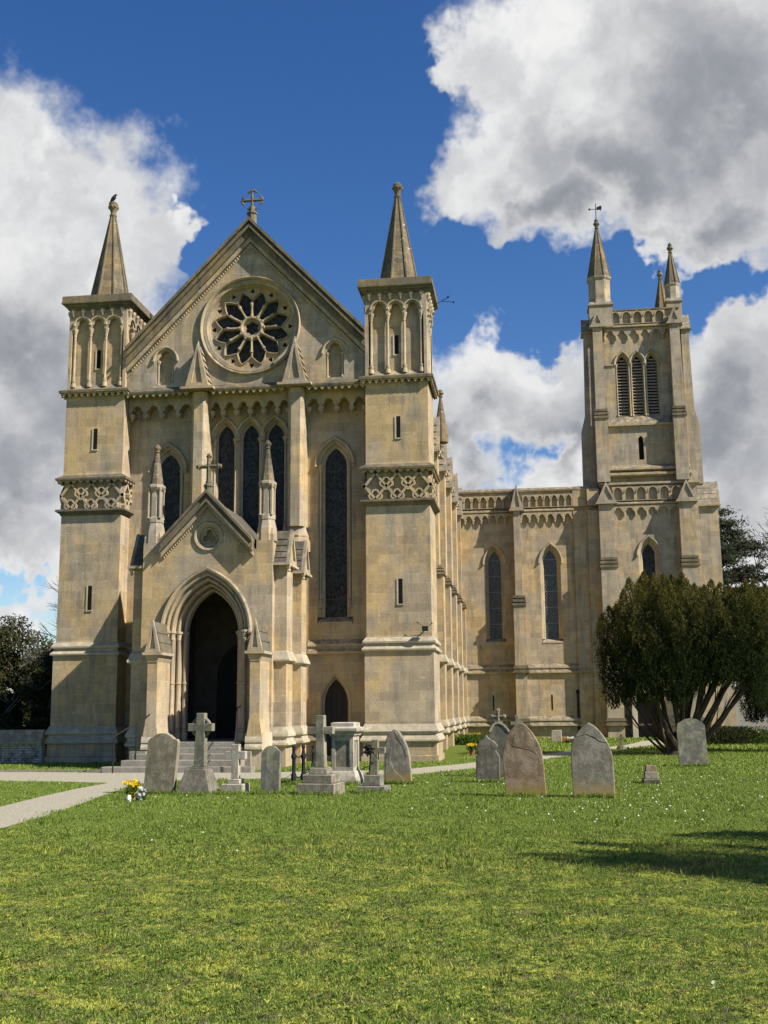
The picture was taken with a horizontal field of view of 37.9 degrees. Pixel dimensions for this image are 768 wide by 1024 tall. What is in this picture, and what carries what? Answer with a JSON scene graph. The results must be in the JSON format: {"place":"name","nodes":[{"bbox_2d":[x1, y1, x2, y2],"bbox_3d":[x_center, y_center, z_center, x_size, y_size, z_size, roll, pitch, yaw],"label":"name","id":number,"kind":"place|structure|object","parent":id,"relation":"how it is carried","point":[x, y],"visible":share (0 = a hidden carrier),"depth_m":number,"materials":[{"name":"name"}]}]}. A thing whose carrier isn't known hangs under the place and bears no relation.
{"place":"outdoors","nodes":[
{"label":"outdoors","id":0,"kind":"place"},
{"bbox_2d":[0,740,663,827],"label":"path","id":1,"kind":"structure","parent":0,"point":[14,813],"depth_m":25.94,"materials":[{"name":"grey concrete"}]},
{"bbox_2d":[107,714,149,772],"bbox_3d":[-6.618,6.061,29.937,0.106,1.694,2.725,-4,-11,19],"label":"handrail","id":2,"kind":"object","parent":1,"relation":"on","point":[121,732],"visible":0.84,"depth_m":29.61,"materials":[{"name":"black metal"}]},
{"bbox_2d":[234,706,240,743],"bbox_3d":[-3.907,5.977,29.596,0.106,1.694,2.725,0,-10,-5],"label":"handrail","id":3,"kind":"object","parent":1,"relation":"on","point":[235,739],"visible":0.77,"depth_m":29.56,"materials":[{"name":"black metal"}]},
{"bbox_2d":[0,725,767,1023],"bbox_3d":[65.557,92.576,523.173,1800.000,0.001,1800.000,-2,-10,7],"label":"lawn","id":4,"kind":"structure","parent":0,"point":[455,753],"depth_m":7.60,"materials":[{"name":"green plant"}]},
{"bbox_2d":[0,693,25,725],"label":"evergreen tree","id":5,"kind":"object","parent":4,"relation":"on","point":[12,704],"visible":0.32,"depth_m":39.22,"materials":[{"name":"green plant"}]},
{"bbox_2d":[0,730,47,762],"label":"boundary wall","id":6,"kind":"structure","parent":4,"relation":"on","point":[22,746],"depth_m":34.97,"materials":[{"name":"stone"}]},
{"bbox_2d":[0,713,49,729],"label":"hedge","id":7,"kind":"object","parent":4,"relation":"on","point":[7,722],"visible":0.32,"depth_m":36.73,"materials":[{"name":"green plant"}]},
{"bbox_2d":[0,613,53,724],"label":"evergreen tree","id":8,"kind":"object","parent":4,"relation":"on","point":[11,659],"visible":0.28,"depth_m":60.80,"materials":[{"name":"green plant"}]},
{"bbox_2d":[13,649,52,719],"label":"evergreen tree","id":9,"kind":"object","parent":4,"relation":"on","point":[37,691],"visible":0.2,"depth_m":40.52,"materials":[{"name":"green plant"}]},
{"bbox_2d":[18,580,57,669],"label":"bare tree","id":10,"kind":"object","parent":4,"relation":"on","point":[28,656],"visible":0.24,"depth_m":52.70,"materials":[{"name":"brown plant"}]},
{"bbox_2d":[0,770,100,771],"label":"kerb","id":11,"kind":"structure","parent":4,"relation":"on","point":[49,770],"depth_m":29.61,"materials":[{"name":"stone"}]},
{"bbox_2d":[122,778,140,799],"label":"flowers","id":12,"kind":"object","parent":4,"relation":"on","point":[133,785],"visible":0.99,"depth_m":20.05,"materials":[{"name":"yellow plant"}]},
{"bbox_2d":[130,786,148,800],"bbox_3d":[-4.348,5.035,19.919,0.419,0.305,0.318,-2,-10,7],"label":"flower bunch","id":13,"kind":"object","parent":4,"relation":"on","point":[139,794],"visible":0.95,"depth_m":19.90,"materials":[{"name":"white plant"}]},
{"bbox_2d":[144,733,179,793],"bbox_3d":[-4.293,4.874,21.633,0.697,1.185,0.130,-3,-10,13],"label":"headstone","id":14,"kind":"object","parent":4,"relation":"on","point":[162,761],"visible":0.87,"depth_m":21.57,"materials":[{"name":"grey stone"}]},
{"bbox_2d":[177,713,219,795],"bbox_3d":[-3.562,4.704,21.575,0.719,1.633,0.575,-3,-10,14],"label":"wheel cross","id":15,"kind":"object","parent":4,"relation":"on","point":[199,776],"visible":0.95,"depth_m":21.48,"materials":[{"name":"grey stone"}]},
{"bbox_2d":[221,744,249,793],"bbox_3d":[-2.864,5.011,21.621,0.438,1.031,0.400,-3,-10,14],"label":"stone cross","id":16,"kind":"object","parent":4,"relation":"on","point":[236,755],"visible":0.86,"depth_m":21.58,"materials":[{"name":"stone"}]},
{"bbox_2d":[261,746,280,793],"bbox_3d":[-2.158,4.943,21.364,0.372,0.944,0.100,-2,-10,11],"label":"headstone","id":17,"kind":"object","parent":4,"relation":"on","point":[271,768],"visible":0.87,"depth_m":21.32,"materials":[{"name":"grey stone"}]},
{"bbox_2d":[291,744,296,780],"bbox_3d":[-1.924,5.432,23.876,0.111,0.932,0.111,-6,-11,29],"label":"chain post","id":18,"kind":"object","parent":4,"relation":"on","point":[293,774],"visible":0.95,"depth_m":23.86,"materials":[{"name":"black metal"}]},
{"bbox_2d":[296,749,368,777],"bbox_3d":[-1.111,5.906,26.721,1.591,0.601,5.796,-1,-10,0],"label":"chain","id":19,"kind":"object","parent":18,"relation":"hanging from","point":[313,762],"visible":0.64,"depth_m":27.12,"materials":[{"name":"black metal"}]},
{"bbox_2d":[301,744,305,780],"bbox_3d":[-1.734,5.468,24.072,0.111,0.922,0.111,-6,-11,29],"label":"chain post","id":20,"kind":"object","parent":4,"relation":"on","point":[303,756],"visible":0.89,"depth_m":24.06,"materials":[{"name":"black metal"}]},
{"bbox_2d":[311,745,314,766],"bbox_3d":[-1.868,6.514,29.564,0.111,0.722,0.111,2,-10,-15],"label":"chain post","id":21,"kind":"object","parent":4,"relation":"on","point":[313,755],"visible":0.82,"depth_m":29.54,"materials":[{"name":"black metal"}]},
{"bbox_2d":[297,715,344,795],"bbox_3d":[-1.197,4.664,21.297,0.740,1.573,0.660,-3,-10,15],"label":"stone cross","id":22,"kind":"object","parent":4,"relation":"on","point":[321,776],"visible":0.91,"depth_m":21.13,"materials":[{"name":"grey stone"}]},
{"bbox_2d":[329,722,364,783],"bbox_3d":[-0.832,5.248,24.219,0.690,1.379,0.690,-3,-10,14],"label":"table tomb","id":23,"kind":"object","parent":4,"relation":"on","point":[345,750],"visible":0.81,"depth_m":24.02,"materials":[{"name":"stone"}]},
{"bbox_2d":[357,739,390,792],"bbox_3d":[-0.197,4.930,21.496,0.551,1.100,0.520,-3,-10,13],"label":"stone cross","id":24,"kind":"object","parent":4,"relation":"on","point":[374,779],"visible":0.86,"depth_m":21.42,"materials":[{"name":"grey stone"}]},
{"bbox_2d":[362,744,377,758],"bbox_3d":[-0.263,4.588,21.435,0.304,0.286,0.119,-2,-10,7],"label":"withered bunch","id":25,"kind":"object","parent":24,"relation":"hanging from","point":[368,750],"visible":1,"depth_m":21.42,"materials":[{"name":"black plant"}]},
{"bbox_2d":[44,182,736,772],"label":"church","id":26,"kind":"structure","parent":4,"relation":"on","point":[280,528],"depth_m":36.62,"materials":[{"name":"stone"}]},
{"bbox_2d":[109,194,116,203],"bbox_3d":[-9.498,-10.976,39.299,0.327,0.383,0.144,-2,-10,7],"label":"crow","id":27,"kind":"object","parent":26,"relation":"on","point":[113,198],"visible":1,"depth_m":39.26,"materials":[{"name":"black metal"}]},
{"bbox_2d":[147,442,187,531],"bbox_3d":[-7.113,0.712,36.778,1.377,6.118,0.385,-2,-10,7],"label":"lancet window","id":28,"kind":"structure","parent":26,"relation":"in","point":[174,466],"depth_m":37.16,"materials":[{"name":"glass"}]},
{"bbox_2d":[211,416,239,512],"bbox_3d":[-5.225,-1.226,36.868,1.057,3.935,0.385,-2,-10,7],"label":"lancet window","id":29,"kind":"structure","parent":26,"relation":"in","point":[224,479],"depth_m":37.03,"materials":[{"name":"glass"}]},
{"bbox_2d":[234,416,264,531],"bbox_3d":[-4.392,-1.252,36.763,1.057,3.935,0.385,-2,-10,7],"label":"lancet window","id":30,"kind":"structure","parent":26,"relation":"in","point":[250,453],"depth_m":36.90,"materials":[{"name":"glass"}]},
{"bbox_2d":[200,276,300,374],"bbox_3d":[-4.386,-6.114,37.073,3.382,3.382,0.550,-2,-10,7],"label":"rose window","id":31,"kind":"structure","parent":26,"relation":"in","point":[250,326],"depth_m":37.17,"materials":[{"name":"stone"}]},
{"bbox_2d":[259,414,287,530],"bbox_3d":[-3.559,-1.278,36.658,1.057,3.935,0.385,-2,-10,7],"label":"lancet window","id":32,"kind":"structure","parent":26,"relation":"in","point":[275,428],"depth_m":36.82,"materials":[{"name":"glass"}]},
{"bbox_2d":[314,436,355,623],"bbox_3d":[-1.559,0.541,36.080,1.377,6.118,0.385,-2,-10,7],"label":"lancet window","id":33,"kind":"structure","parent":26,"relation":"in","point":[335,462],"depth_m":36.17,"materials":[{"name":"glass"}]},
{"bbox_2d":[319,673,351,754],"bbox_3d":[-1.502,6.344,35.132,1.040,2.557,0.312,-2,-10,7],"label":"side door","id":34,"kind":"structure","parent":26,"relation":"in","point":[335,701],"depth_m":35.23,"materials":[{"name":"stone"}]},
{"bbox_2d":[417,621,431,630],"bbox_3d":[1.242,3.487,34.190,0.340,0.295,0.377,9,-14,-43],"label":"floodlight","id":35,"kind":"object","parent":26,"relation":"attached to","point":[424,628],"visible":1,"depth_m":34.01,"materials":[{"name":"black metal"}]},
{"bbox_2d":[482,544,505,642],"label":"transept window","id":36,"kind":"structure","parent":26,"relation":"in","point":[494,560],"depth_m":59.12,"materials":[{"name":"glass"}]},
{"bbox_2d":[538,542,562,642],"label":"transept window","id":37,"kind":"structure","parent":26,"relation":"in","point":[549,559],"depth_m":58.74,"materials":[{"name":"glass"}]},
{"bbox_2d":[384,729,411,783],"bbox_3d":[0.292,5.231,23.835,0.624,1.195,0.126,-3,-10,12],"label":"headstone","id":38,"kind":"object","parent":4,"relation":"on","point":[397,763],"visible":0.94,"depth_m":23.78,"materials":[{"name":"grey stone"}]},
{"bbox_2d":[454,732,488,744],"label":"daffodil clump","id":39,"kind":"object","parent":4,"relation":"on","point":[463,739],"visible":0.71,"depth_m":48.31,"materials":[{"name":"green plant"}]},
{"bbox_2d":[466,743,477,754],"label":"potted flowers","id":40,"kind":"object","parent":4,"relation":"on","point":[472,747],"visible":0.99,"depth_m":37.79,"materials":[{"name":"yellow plant"}]},
{"bbox_2d":[476,735,499,782],"bbox_3d":[2.227,5.322,24.020,0.509,1.047,0.110,-2,-10,10],"label":"headstone","id":41,"kind":"object","parent":4,"relation":"on","point":[487,762],"visible":0.91,"depth_m":23.96,"materials":[{"name":"grey stone"}]},
{"bbox_2d":[489,708,509,776],"bbox_3d":[2.694,5.367,25.952,0.502,1.622,0.140,-2,-10,11],"label":"cross topped headstone","id":42,"kind":"object","parent":4,"relation":"on","point":[499,730],"visible":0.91,"depth_m":25.94,"materials":[{"name":"stone"}]},
{"bbox_2d":[510,715,522,725],"bbox_3d":[3.120,5.509,26.150,0.364,1.506,0.320,-2,-10,7],"label":"stone cross","id":43,"kind":"object","parent":4,"relation":"on","point":[516,722],"visible":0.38,"depth_m":26.21,"materials":[{"name":"grey stone"}]},
{"bbox_2d":[503,723,546,796],"bbox_3d":[2.532,4.494,20.195,0.767,1.340,0.135,-2,-10,9],"label":"headstone","id":44,"kind":"object","parent":4,"relation":"on","point":[523,766],"visible":0.94,"depth_m":20.13,"materials":[{"name":"brown stone"}]},
{"bbox_2d":[551,730,561,740],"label":"headstone","id":45,"kind":"object","parent":4,"relation":"on","point":[556,735],"visible":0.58,"depth_m":49.47,"materials":[{"name":"stone"}]},
{"bbox_2d":[558,737,572,743],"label":"grave flowers","id":46,"kind":"object","parent":4,"relation":"on","point":[566,741],"visible":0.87,"depth_m":48.37,"materials":[{"name":"red plant"}]},
{"bbox_2d":[571,723,614,796],"bbox_3d":[3.706,4.435,19.906,0.749,1.359,0.146,-2,-10,10],"label":"headstone","id":47,"kind":"object","parent":4,"relation":"on","point":[592,767],"visible":0.94,"depth_m":19.84,"materials":[{"name":"grey stone"}]},
{"bbox_2d":[615,734,626,750],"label":"stone cross","id":48,"kind":"object","parent":4,"relation":"on","point":[621,746],"visible":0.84,"depth_m":40.25,"materials":[{"name":"grey stone"}]},
{"bbox_2d":[642,765,660,783],"bbox_3d":[5.557,5.510,23.297,0.355,0.477,0.400,-2,-10,7],"label":"grave pedestal","id":49,"kind":"object","parent":4,"relation":"on","point":[650,772],"visible":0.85,"depth_m":23.16,"materials":[{"name":"grey stone"}]},
{"bbox_2d":[591,569,767,755],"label":"yew tree","id":50,"kind":"object","parent":4,"relation":"on","point":[699,664],"visible":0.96,"depth_m":36.22,"materials":[{"name":"green plant"}]},
{"bbox_2d":[676,718,707,766],"bbox_3d":[8.172,6.140,29.699,0.771,1.310,0.120,-2,-10,7],"label":"headstone","id":51,"kind":"object","parent":4,"relation":"on","point":[691,741],"visible":0.88,"depth_m":29.65,"materials":[{"name":"grey stone"}]},
{"bbox_2d":[705,725,767,744],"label":"shrub","id":52,"kind":"object","parent":4,"relation":"on","point":[727,736],"visible":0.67,"depth_m":45.34,"materials":[{"name":"green plant"}]},
{"bbox_2d":[716,729,767,743],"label":"shrub","id":53,"kind":"object","parent":4,"relation":"on","point":[765,736],"visible":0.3,"depth_m":45.85,"materials":[{"name":"green plant"}]},
{"bbox_2d":[718,505,767,678],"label":"cedar tree","id":54,"kind":"object","parent":4,"relation":"on","point":[733,550],"visible":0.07,"depth_m":74.55,"materials":[{"name":"green plant"}]},
{"bbox_2d":[723,520,767,585],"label":"bare tree","id":55,"kind":"object","parent":4,"relation":"on","point":[765,556],"visible":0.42,"depth_m":76.63,"materials":[{"name":"brown plant"}]},
{"bbox_2d":[733,594,767,723],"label":"yew tree","id":56,"kind":"object","parent":4,"relation":"on","point":[755,714],"visible":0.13,"depth_m":38.89,"materials":[{"name":"green plant"}]},
{"bbox_2d":[735,687,767,736],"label":"flint wall","id":57,"kind":"structure","parent":4,"relation":"on","point":[740,719],"depth_m":56.49,"materials":[{"name":"stone"}]},
{"bbox_2d":[0,0,767,692],"label":"sky","id":58,"kind":"structure","parent":0,"point":[500,124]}
]}

